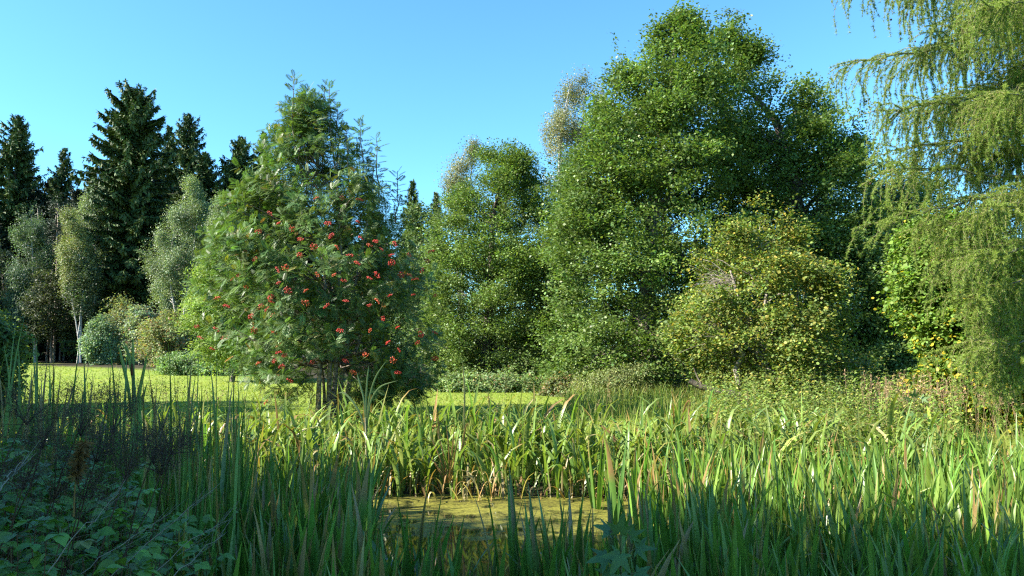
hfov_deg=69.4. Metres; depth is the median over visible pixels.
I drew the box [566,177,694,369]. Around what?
deciduous tree
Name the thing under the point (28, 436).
cattail plant
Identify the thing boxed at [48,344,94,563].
cattail plant
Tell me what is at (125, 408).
cattail plant
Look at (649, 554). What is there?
iris plant
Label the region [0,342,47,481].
cattail plant
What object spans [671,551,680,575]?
iris plant
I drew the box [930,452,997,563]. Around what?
iris plant
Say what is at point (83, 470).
cattail plant
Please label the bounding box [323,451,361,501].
iris plant
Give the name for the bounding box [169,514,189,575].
iris plant
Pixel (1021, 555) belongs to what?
iris plant
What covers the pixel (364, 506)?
iris plant
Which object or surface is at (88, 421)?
meadowsweet stalk
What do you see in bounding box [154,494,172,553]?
iris plant
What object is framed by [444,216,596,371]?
deciduous tree
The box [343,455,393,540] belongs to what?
iris plant
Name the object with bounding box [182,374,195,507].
cattail plant
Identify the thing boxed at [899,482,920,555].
iris plant
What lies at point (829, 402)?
nettle patch
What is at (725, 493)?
iris plant
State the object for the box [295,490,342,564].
iris plant
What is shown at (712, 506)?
iris plant
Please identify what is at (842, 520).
iris plant
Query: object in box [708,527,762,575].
iris plant
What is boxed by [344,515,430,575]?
iris plant
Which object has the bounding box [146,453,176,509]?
iris plant
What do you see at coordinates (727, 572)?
iris plant
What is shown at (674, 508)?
iris plant
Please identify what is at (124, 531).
cattail plant
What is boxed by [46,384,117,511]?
cattail plant
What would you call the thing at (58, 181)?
spruce tree
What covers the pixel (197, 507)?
cattail plant
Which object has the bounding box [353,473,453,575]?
iris plant
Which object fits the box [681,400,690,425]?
reed plant
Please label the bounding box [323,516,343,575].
iris plant
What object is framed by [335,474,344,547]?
iris plant
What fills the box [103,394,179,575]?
meadowsweet stalk
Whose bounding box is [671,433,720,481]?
iris plant
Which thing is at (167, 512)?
iris plant
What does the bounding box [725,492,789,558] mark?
iris plant
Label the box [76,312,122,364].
shrub
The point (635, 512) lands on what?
iris plant
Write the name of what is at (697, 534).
iris plant
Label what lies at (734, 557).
iris plant
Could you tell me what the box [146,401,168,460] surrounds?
cattail plant
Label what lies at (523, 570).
iris plant
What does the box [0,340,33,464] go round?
cattail plant
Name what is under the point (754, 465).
iris plant
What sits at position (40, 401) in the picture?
cattail plant
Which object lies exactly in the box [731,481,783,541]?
iris plant
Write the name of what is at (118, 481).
cattail plant
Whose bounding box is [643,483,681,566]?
iris plant
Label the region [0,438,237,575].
raspberry bush
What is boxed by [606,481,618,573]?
iris plant
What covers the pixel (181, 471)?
cattail plant
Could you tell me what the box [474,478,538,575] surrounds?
iris plant
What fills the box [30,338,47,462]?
cattail plant
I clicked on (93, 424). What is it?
cattail plant
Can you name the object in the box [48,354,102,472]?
cattail plant
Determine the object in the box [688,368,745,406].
leaning branch
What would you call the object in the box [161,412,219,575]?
cattail plant
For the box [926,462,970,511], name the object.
iris plant
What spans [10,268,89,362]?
deciduous tree
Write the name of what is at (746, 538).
iris plant
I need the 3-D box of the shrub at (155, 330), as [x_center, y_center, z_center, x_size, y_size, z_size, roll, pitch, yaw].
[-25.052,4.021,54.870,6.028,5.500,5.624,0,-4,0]
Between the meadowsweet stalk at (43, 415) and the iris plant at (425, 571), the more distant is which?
the iris plant at (425, 571)
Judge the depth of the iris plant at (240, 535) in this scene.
5.31 m
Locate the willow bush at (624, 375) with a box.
[558,359,667,398]
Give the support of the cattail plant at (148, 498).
in the pond water
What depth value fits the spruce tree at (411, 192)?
85.79 m
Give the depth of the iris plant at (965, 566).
4.45 m
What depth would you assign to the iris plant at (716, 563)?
4.46 m
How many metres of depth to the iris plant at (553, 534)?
5.76 m
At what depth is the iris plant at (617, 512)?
8.78 m
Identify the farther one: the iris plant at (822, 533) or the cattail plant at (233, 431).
the cattail plant at (233, 431)
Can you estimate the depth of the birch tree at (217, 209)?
65.98 m
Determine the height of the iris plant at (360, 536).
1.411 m
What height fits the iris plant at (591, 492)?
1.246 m
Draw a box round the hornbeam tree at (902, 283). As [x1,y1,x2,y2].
[871,198,1023,435]
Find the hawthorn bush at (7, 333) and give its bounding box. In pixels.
[0,307,39,435]
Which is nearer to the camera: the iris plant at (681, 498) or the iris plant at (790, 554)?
the iris plant at (790, 554)
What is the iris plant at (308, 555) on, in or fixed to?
in the pond water
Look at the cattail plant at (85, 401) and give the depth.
7.74 m
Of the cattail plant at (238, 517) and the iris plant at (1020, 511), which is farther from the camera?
the iris plant at (1020, 511)
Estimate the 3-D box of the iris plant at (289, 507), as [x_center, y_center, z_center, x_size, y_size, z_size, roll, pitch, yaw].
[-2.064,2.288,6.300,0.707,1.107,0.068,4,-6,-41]
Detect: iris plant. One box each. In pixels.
[128,499,177,555]
[133,484,205,549]
[135,531,224,575]
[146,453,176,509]
[149,475,173,525]
[153,456,164,508]
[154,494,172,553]
[159,484,206,575]
[164,494,224,561]
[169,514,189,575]
[192,456,211,557]
[195,467,251,528]
[195,475,249,521]
[202,518,260,570]
[202,536,235,575]
[219,516,245,550]
[220,494,303,575]
[221,470,276,552]
[236,523,248,575]
[241,507,330,575]
[243,500,290,575]
[244,469,258,515]
[249,530,254,575]
[250,531,266,575]
[251,470,326,557]
[251,492,284,542]
[256,520,319,575]
[257,468,269,533]
[259,528,306,575]
[262,510,281,575]
[264,453,336,549]
[264,495,297,558]
[265,497,290,545]
[267,464,325,554]
[268,507,351,575]
[272,475,287,518]
[281,471,325,528]
[284,470,322,560]
[284,503,329,575]
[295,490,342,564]
[297,491,301,555]
[305,469,319,575]
[307,447,367,540]
[311,514,388,575]
[312,458,318,512]
[316,478,343,533]
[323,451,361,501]
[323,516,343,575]
[328,470,381,516]
[331,483,357,575]
[331,537,336,575]
[334,494,397,536]
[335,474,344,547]
[336,456,395,552]
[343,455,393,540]
[344,478,380,530]
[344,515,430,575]
[351,475,385,575]
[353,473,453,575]
[363,487,444,575]
[363,552,369,575]
[368,530,397,575]
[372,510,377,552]
[373,551,378,575]
[391,531,433,575]
[398,521,463,575]
[398,522,453,575]
[413,529,439,575]
[414,507,493,575]
[425,421,469,482]
[436,546,473,575]
[447,515,505,575]
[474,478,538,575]
[476,540,505,575]
[495,532,558,575]
[500,511,569,575]
[506,468,544,575]
[515,509,558,571]
[522,505,600,573]
[524,484,577,575]
[524,484,577,575]
[537,539,574,575]
[540,512,568,575]
[542,500,618,575]
[549,520,588,570]
[551,475,598,575]
[569,544,598,575]
[571,507,596,575]
[573,509,668,575]
[577,428,607,509]
[590,507,599,575]
[599,429,626,524]
[601,514,679,575]
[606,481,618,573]
[614,442,659,536]
[618,464,660,555]
[625,516,628,562]
[626,496,643,574]
[627,446,640,516]
[633,421,660,504]
[635,479,659,541]
[635,497,692,575]
[638,490,656,543]
[641,447,697,514]
[643,442,675,518]
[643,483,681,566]
[644,457,661,503]
[651,467,669,537]
[652,481,687,544]
[653,509,690,575]
[655,446,732,525]
[656,434,748,496]
[659,504,704,571]
[659,521,756,575]
[660,460,705,541]
[662,477,688,539]
[666,438,698,516]
[667,499,680,548]
[668,449,674,501]
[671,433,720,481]
[671,453,722,505]
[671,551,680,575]
[672,484,731,575]
[672,495,681,531]
[682,460,753,524]
[682,508,753,562]
[686,450,708,480]
[689,485,755,575]
[691,509,809,571]
[694,536,720,575]
[697,435,715,465]
[697,473,739,542]
[698,484,711,535]
[699,489,790,575]
[701,520,790,575]
[705,464,712,485]
[705,487,830,572]
[707,501,747,575]
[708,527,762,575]
[709,484,721,566]
[709,543,754,575]
[710,558,730,575]
[712,528,873,575]
[719,504,738,575]
[724,470,734,528]
[725,459,762,500]
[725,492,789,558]
[727,495,817,575]
[730,438,742,505]
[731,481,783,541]
[735,448,797,515]
[739,474,811,548]
[741,451,748,507]
[747,434,770,503]
[747,453,810,509]
[747,489,758,570]
[750,468,776,549]
[760,496,809,560]
[765,476,800,532]
[773,495,844,575]
[776,493,862,575]
[779,529,810,571]
[781,427,807,499]
[792,450,844,513]
[798,453,820,491]
[798,458,854,498]
[799,463,848,510]
[799,520,831,575]
[801,448,814,575]
[805,473,889,575]
[808,443,833,542]
[814,521,884,575]
[818,472,855,573]
[821,484,887,568]
[826,451,864,501]
[847,488,917,575]
[850,473,940,510]
[860,480,863,518]
[866,479,967,543]
[872,454,921,511]
[876,437,889,513]
[880,468,948,533]
[885,482,913,556]
[895,518,993,575]
[896,497,927,575]
[898,454,996,507]
[898,470,915,513]
[899,474,921,511]
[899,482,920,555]
[904,459,971,526]
[904,478,936,517]
[925,493,1009,575]
[925,522,944,575]
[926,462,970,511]
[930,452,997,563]
[934,484,999,558]
[939,523,1023,575]
[944,514,988,574]
[946,452,1009,482]
[946,516,1023,575]
[946,519,1006,575]
[949,445,1023,497]
[950,446,1007,498]
[960,433,1016,536]
[961,474,982,575]
[966,435,1021,491]
[973,474,1001,564]
[978,469,983,495]
[988,475,1021,511]
[990,468,1003,504]
[1005,450,1023,522]
[1006,493,1023,542]
[1008,539,1023,575]
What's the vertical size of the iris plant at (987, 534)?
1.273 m
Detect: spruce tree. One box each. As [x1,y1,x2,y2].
[0,113,49,358]
[0,174,48,216]
[0,222,31,352]
[5,192,83,357]
[20,187,99,358]
[23,148,82,358]
[32,178,122,356]
[41,178,69,215]
[56,78,188,362]
[145,202,189,326]
[146,113,217,309]
[148,124,179,256]
[154,151,222,349]
[190,135,270,350]
[250,131,296,327]
[264,190,313,354]
[280,201,341,357]
[295,206,371,357]
[318,212,398,358]
[388,179,433,347]
[426,191,451,354]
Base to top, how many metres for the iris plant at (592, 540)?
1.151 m
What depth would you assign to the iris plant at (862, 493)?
8.00 m
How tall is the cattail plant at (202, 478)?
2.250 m
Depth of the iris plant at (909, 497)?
7.45 m
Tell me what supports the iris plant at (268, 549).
in the pond water
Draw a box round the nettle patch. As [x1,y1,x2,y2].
[686,365,974,471]
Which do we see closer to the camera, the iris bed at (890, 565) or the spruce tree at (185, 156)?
the iris bed at (890, 565)
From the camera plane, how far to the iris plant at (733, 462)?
8.11 m
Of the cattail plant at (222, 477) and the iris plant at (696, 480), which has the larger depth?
the iris plant at (696, 480)
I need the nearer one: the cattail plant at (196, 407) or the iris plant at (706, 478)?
the cattail plant at (196, 407)
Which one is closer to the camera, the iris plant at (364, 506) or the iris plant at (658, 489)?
the iris plant at (364, 506)
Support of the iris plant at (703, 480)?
in the pond water
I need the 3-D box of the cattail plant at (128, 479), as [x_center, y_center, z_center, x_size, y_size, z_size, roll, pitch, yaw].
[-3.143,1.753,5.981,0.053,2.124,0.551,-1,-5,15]
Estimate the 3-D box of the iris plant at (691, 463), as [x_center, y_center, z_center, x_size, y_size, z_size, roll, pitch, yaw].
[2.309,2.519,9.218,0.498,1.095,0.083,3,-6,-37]
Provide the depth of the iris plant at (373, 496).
6.95 m
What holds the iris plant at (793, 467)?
in the pond water
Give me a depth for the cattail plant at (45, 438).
5.50 m
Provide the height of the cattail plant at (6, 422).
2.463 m
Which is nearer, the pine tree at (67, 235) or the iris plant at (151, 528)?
the iris plant at (151, 528)
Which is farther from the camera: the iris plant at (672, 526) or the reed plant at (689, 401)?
the reed plant at (689, 401)
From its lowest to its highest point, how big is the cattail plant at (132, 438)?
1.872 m
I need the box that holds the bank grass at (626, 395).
[0,378,1023,489]
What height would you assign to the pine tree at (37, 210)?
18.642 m
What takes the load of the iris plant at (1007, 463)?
in the pond water
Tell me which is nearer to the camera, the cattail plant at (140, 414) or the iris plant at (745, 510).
the iris plant at (745, 510)
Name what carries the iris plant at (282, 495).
in the pond water
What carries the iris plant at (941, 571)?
in the pond water
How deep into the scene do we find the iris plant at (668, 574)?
4.93 m
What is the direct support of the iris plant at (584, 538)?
in the pond water
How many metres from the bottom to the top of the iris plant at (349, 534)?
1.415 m
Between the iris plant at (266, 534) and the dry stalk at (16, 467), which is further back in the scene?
the iris plant at (266, 534)
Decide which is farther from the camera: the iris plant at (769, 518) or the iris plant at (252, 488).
the iris plant at (252, 488)
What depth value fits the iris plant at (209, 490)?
5.68 m
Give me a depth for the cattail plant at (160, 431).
7.46 m
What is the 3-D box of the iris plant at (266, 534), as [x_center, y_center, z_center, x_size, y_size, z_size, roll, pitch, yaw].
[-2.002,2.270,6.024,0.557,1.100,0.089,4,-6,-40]
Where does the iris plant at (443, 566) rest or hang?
in the pond water
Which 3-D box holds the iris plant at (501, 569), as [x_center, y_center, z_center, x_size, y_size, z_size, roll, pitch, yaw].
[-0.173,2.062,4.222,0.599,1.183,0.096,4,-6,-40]
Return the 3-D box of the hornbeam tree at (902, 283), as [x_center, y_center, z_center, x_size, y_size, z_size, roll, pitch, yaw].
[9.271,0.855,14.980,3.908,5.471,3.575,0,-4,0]
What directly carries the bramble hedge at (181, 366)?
on the ground at (66, 362)
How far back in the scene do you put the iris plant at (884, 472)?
8.52 m
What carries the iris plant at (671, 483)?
in the pond water
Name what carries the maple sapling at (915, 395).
on the iris bed at (519, 436)
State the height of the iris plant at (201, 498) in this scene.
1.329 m
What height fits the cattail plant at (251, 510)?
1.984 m
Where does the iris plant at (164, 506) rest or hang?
in the pond water
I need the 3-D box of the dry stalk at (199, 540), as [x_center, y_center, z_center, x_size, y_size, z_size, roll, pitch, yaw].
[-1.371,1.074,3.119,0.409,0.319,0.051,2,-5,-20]
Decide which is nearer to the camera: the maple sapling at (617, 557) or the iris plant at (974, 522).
the maple sapling at (617, 557)
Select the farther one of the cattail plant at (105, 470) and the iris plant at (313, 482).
the iris plant at (313, 482)
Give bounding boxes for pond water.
[373,494,668,575]
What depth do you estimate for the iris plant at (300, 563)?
4.46 m
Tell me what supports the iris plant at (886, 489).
in the pond water
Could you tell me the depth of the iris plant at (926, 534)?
5.29 m
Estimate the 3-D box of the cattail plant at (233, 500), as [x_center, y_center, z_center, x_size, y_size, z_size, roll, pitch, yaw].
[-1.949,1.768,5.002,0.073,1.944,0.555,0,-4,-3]
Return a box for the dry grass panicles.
[21,369,1023,439]
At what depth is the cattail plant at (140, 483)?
5.28 m
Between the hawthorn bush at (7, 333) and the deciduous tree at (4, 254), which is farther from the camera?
the deciduous tree at (4, 254)
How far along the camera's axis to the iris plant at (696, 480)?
7.67 m
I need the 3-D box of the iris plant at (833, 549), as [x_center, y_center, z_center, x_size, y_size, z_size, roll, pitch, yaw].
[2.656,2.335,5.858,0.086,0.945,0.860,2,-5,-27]
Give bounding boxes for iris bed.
[0,377,1022,503]
[0,413,1023,575]
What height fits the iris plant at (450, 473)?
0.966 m
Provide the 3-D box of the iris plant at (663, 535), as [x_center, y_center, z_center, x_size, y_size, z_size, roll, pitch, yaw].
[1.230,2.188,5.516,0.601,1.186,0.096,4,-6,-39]
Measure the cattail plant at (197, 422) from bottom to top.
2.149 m
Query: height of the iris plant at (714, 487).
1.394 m
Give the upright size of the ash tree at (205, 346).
7.662 m
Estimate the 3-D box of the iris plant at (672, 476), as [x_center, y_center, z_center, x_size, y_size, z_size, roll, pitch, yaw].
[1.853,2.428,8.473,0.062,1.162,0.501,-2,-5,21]
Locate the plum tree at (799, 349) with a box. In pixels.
[651,188,902,412]
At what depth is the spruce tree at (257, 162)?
88.94 m
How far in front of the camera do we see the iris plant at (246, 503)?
6.36 m
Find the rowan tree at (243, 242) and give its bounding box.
[182,69,448,417]
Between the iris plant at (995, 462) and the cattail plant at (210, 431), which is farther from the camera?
the iris plant at (995, 462)
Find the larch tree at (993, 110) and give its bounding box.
[818,0,1023,426]
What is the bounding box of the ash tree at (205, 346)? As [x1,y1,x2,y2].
[165,241,290,381]
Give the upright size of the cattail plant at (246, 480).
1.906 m
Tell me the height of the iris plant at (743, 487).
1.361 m
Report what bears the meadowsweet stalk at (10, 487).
on the ground at (66, 362)
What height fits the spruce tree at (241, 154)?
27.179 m
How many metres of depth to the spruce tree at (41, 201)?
92.25 m
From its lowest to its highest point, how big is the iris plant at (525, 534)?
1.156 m
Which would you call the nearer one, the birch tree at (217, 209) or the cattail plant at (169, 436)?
the cattail plant at (169, 436)
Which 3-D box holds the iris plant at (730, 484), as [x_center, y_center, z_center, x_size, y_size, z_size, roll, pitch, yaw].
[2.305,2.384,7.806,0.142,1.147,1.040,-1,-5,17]
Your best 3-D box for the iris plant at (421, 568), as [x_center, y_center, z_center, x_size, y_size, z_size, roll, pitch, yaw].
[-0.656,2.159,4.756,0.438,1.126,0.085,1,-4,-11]
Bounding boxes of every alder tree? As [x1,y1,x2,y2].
[401,137,597,382]
[515,0,774,396]
[699,6,929,393]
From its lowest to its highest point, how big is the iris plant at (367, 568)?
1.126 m
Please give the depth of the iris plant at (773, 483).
8.41 m
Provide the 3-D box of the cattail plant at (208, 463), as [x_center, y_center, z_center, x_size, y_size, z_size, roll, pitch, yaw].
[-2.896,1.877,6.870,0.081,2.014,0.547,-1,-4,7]
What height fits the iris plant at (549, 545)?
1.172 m
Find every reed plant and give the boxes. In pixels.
[340,363,394,460]
[462,361,465,444]
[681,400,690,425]
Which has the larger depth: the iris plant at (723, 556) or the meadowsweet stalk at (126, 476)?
the iris plant at (723, 556)
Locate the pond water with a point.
(458, 509)
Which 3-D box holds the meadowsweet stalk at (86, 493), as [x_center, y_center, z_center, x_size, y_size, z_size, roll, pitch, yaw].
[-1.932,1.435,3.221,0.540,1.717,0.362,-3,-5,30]
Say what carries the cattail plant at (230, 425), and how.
in the pond water
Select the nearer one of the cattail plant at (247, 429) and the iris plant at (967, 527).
the iris plant at (967, 527)
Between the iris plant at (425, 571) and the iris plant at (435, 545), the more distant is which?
the iris plant at (435, 545)
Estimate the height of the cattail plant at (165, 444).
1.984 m
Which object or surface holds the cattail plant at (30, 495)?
in the pond water
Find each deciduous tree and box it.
[0,243,38,359]
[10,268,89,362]
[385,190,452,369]
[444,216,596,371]
[541,154,600,281]
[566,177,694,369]
[734,150,860,374]
[838,175,926,381]
[851,154,966,221]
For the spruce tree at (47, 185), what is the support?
on the ground at (66, 362)
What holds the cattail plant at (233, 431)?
in the pond water
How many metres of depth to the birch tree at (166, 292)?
67.68 m
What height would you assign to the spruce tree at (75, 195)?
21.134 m
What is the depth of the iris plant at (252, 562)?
4.42 m
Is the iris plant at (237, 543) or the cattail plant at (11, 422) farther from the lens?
the cattail plant at (11, 422)
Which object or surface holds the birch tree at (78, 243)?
on the ground at (66, 362)
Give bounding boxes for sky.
[0,0,1023,345]
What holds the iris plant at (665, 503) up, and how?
in the pond water
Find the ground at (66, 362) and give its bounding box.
[0,346,1023,497]
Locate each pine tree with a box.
[18,198,48,359]
[43,190,66,361]
[44,195,72,360]
[48,200,80,360]
[57,199,79,359]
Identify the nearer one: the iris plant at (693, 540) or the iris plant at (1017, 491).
the iris plant at (693, 540)
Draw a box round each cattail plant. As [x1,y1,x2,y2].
[0,319,45,556]
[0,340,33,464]
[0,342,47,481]
[0,381,79,454]
[0,449,55,558]
[4,322,23,523]
[5,354,37,469]
[9,347,32,560]
[11,384,69,521]
[21,343,43,450]
[22,386,46,496]
[24,356,57,553]
[27,380,52,427]
[27,402,113,565]
[29,370,79,474]
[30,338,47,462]
[42,370,67,448]
[42,375,72,509]
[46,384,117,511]
[47,361,83,490]
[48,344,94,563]
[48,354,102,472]
[48,418,136,506]
[55,365,130,491]
[56,394,92,538]
[69,387,127,533]
[77,334,173,559]
[80,392,109,553]
[81,366,92,472]
[82,392,104,477]
[86,419,198,537]
[98,372,110,499]
[105,367,120,508]
[109,374,138,514]
[111,389,177,507]
[115,356,142,465]
[118,338,147,440]
[118,380,234,497]
[120,402,158,500]
[122,405,136,476]
[126,377,138,486]
[128,386,193,532]
[131,434,214,574]
[137,348,225,531]
[138,384,169,485]
[138,396,195,510]
[142,344,201,506]
[143,385,163,506]
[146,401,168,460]
[156,379,185,498]
[158,396,191,486]
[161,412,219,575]
[168,360,203,536]
[172,374,207,467]
[178,339,202,470]
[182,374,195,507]
[187,357,257,540]
[188,388,212,525]
[191,387,229,512]
[194,413,203,543]
[202,379,231,483]
[203,440,251,552]
[206,318,216,553]
[207,384,234,519]
[208,371,260,476]
[209,403,239,575]
[211,393,278,569]
[212,352,235,501]
[218,374,243,489]
[218,377,278,512]
[219,365,270,569]
[220,390,277,513]
[224,398,269,533]
[226,383,250,472]
[240,369,246,509]
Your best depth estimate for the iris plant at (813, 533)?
6.03 m
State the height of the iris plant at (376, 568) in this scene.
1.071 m
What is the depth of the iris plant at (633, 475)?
9.62 m
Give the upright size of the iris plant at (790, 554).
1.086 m
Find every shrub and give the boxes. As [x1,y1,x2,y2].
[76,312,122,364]
[99,291,144,364]
[118,298,159,364]
[130,306,207,366]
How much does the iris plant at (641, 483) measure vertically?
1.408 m
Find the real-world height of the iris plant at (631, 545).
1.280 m
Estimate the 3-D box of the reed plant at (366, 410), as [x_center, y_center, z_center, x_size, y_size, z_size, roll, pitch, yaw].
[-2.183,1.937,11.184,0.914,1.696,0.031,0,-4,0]
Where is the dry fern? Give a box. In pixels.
[64,437,95,516]
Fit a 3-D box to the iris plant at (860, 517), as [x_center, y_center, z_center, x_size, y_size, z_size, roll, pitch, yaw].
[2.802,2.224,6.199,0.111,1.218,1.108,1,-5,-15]
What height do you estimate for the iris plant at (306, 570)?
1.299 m
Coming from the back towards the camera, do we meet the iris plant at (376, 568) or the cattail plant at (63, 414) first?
the cattail plant at (63, 414)
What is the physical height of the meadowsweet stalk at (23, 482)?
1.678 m
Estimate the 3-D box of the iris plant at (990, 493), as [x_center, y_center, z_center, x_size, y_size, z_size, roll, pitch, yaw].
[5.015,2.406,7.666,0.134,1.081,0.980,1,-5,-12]
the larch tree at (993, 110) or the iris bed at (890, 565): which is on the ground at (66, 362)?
the larch tree at (993, 110)
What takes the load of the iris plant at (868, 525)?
in the pond water
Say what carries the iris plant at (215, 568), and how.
in the pond water
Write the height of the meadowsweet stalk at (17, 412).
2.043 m
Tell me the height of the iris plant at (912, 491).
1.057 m
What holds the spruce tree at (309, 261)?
on the ground at (66, 362)
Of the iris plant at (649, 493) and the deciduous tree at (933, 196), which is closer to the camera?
the iris plant at (649, 493)
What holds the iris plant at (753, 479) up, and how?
in the pond water
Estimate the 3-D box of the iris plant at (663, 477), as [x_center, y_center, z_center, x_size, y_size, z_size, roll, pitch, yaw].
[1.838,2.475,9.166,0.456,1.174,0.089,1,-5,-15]
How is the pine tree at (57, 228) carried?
on the ground at (66, 362)
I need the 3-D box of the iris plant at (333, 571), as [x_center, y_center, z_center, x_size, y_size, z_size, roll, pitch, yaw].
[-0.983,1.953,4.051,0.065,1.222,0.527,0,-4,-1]
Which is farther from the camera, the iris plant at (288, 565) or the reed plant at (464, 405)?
the reed plant at (464, 405)
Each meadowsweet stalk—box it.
[0,361,87,476]
[0,374,93,550]
[0,418,75,548]
[0,457,39,515]
[13,436,105,564]
[19,358,118,535]
[42,423,121,575]
[49,377,139,575]
[66,370,172,572]
[68,403,186,575]
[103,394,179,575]
[115,407,198,575]
[134,380,212,569]
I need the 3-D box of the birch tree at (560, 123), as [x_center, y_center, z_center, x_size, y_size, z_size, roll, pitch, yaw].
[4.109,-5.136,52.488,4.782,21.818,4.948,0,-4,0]
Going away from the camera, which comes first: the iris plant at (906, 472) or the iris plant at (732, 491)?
the iris plant at (732, 491)
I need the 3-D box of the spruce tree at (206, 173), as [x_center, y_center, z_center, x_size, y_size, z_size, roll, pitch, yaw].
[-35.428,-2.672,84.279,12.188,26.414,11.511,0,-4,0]
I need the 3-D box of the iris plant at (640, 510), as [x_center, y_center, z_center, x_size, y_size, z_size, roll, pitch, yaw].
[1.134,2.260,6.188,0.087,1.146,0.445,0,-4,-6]
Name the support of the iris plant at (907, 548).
in the pond water
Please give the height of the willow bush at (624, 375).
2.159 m
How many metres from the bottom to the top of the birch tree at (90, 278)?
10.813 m
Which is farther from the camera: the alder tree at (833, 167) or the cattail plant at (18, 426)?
the alder tree at (833, 167)
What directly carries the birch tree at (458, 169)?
on the ground at (66, 362)
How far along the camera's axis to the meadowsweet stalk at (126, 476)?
3.13 m
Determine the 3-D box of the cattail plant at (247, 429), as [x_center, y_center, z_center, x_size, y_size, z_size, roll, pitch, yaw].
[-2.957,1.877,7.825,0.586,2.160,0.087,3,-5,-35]
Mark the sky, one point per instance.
(423, 75)
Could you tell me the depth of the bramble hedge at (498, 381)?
26.85 m
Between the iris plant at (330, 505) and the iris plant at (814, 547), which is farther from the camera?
the iris plant at (330, 505)
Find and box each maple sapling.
[586,512,656,575]
[900,387,929,427]
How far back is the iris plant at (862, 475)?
7.85 m
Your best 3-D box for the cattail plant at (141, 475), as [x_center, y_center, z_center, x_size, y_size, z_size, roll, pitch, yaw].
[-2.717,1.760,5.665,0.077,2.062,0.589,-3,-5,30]
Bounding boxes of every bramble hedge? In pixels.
[150,349,284,375]
[431,360,560,392]
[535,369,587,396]
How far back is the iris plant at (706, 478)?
8.73 m
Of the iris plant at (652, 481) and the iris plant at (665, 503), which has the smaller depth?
the iris plant at (665, 503)
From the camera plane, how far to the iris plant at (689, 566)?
5.37 m
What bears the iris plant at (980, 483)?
in the pond water
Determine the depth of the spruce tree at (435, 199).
95.91 m
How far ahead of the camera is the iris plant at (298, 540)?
6.26 m
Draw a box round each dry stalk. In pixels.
[0,439,40,490]
[48,479,125,572]
[81,499,185,573]
[111,481,221,575]
[152,504,235,573]
[174,507,240,575]
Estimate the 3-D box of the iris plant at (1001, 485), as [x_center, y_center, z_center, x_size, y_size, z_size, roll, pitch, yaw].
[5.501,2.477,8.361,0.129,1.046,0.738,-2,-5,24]
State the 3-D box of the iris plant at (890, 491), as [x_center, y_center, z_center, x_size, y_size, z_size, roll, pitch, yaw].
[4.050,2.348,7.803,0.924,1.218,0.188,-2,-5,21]
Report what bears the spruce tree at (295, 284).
on the ground at (66, 362)
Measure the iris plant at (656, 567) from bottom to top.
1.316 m
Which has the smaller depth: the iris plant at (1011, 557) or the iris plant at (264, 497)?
the iris plant at (1011, 557)
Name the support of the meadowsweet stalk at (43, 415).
on the ground at (66, 362)
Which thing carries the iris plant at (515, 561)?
in the pond water
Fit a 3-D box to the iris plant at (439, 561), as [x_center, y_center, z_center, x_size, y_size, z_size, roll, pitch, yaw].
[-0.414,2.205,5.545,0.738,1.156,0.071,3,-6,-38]
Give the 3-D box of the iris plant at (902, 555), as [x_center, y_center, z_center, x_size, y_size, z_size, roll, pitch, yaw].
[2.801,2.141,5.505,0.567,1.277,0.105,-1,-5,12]
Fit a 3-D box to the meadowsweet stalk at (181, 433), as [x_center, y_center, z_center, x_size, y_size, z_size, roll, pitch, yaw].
[-1.796,1.453,3.766,0.633,2.013,0.425,-4,-6,39]
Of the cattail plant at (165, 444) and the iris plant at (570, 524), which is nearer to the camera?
the iris plant at (570, 524)
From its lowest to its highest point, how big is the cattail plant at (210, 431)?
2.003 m
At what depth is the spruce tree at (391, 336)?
90.83 m
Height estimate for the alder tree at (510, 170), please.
13.186 m
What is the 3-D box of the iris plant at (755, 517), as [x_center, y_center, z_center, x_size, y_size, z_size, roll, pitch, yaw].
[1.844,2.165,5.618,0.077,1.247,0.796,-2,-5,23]
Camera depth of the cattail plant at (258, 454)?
7.42 m
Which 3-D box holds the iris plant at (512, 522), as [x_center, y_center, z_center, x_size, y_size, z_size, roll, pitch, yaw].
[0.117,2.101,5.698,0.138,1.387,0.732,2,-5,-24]
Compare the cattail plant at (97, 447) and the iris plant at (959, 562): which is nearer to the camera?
the iris plant at (959, 562)
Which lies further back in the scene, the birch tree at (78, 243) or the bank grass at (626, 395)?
the birch tree at (78, 243)
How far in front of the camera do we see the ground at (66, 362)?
23.50 m
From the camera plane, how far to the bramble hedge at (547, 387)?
24.62 m
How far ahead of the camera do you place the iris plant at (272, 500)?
6.20 m
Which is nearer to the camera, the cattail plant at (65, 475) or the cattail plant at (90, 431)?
the cattail plant at (65, 475)
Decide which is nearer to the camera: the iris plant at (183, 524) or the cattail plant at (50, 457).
the iris plant at (183, 524)
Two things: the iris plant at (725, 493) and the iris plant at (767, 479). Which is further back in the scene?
the iris plant at (767, 479)
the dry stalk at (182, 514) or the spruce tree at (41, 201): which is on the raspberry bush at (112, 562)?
the dry stalk at (182, 514)
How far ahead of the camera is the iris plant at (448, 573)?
5.46 m
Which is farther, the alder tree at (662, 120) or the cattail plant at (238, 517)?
the alder tree at (662, 120)
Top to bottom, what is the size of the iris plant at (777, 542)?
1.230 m
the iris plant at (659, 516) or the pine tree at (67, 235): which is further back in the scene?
the pine tree at (67, 235)
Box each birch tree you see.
[0,203,63,362]
[49,204,103,363]
[60,251,104,362]
[75,182,118,352]
[138,172,213,351]
[201,190,240,275]
[436,134,483,316]
[538,64,595,189]
[591,78,609,341]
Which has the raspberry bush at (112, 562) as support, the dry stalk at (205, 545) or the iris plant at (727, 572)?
the dry stalk at (205, 545)

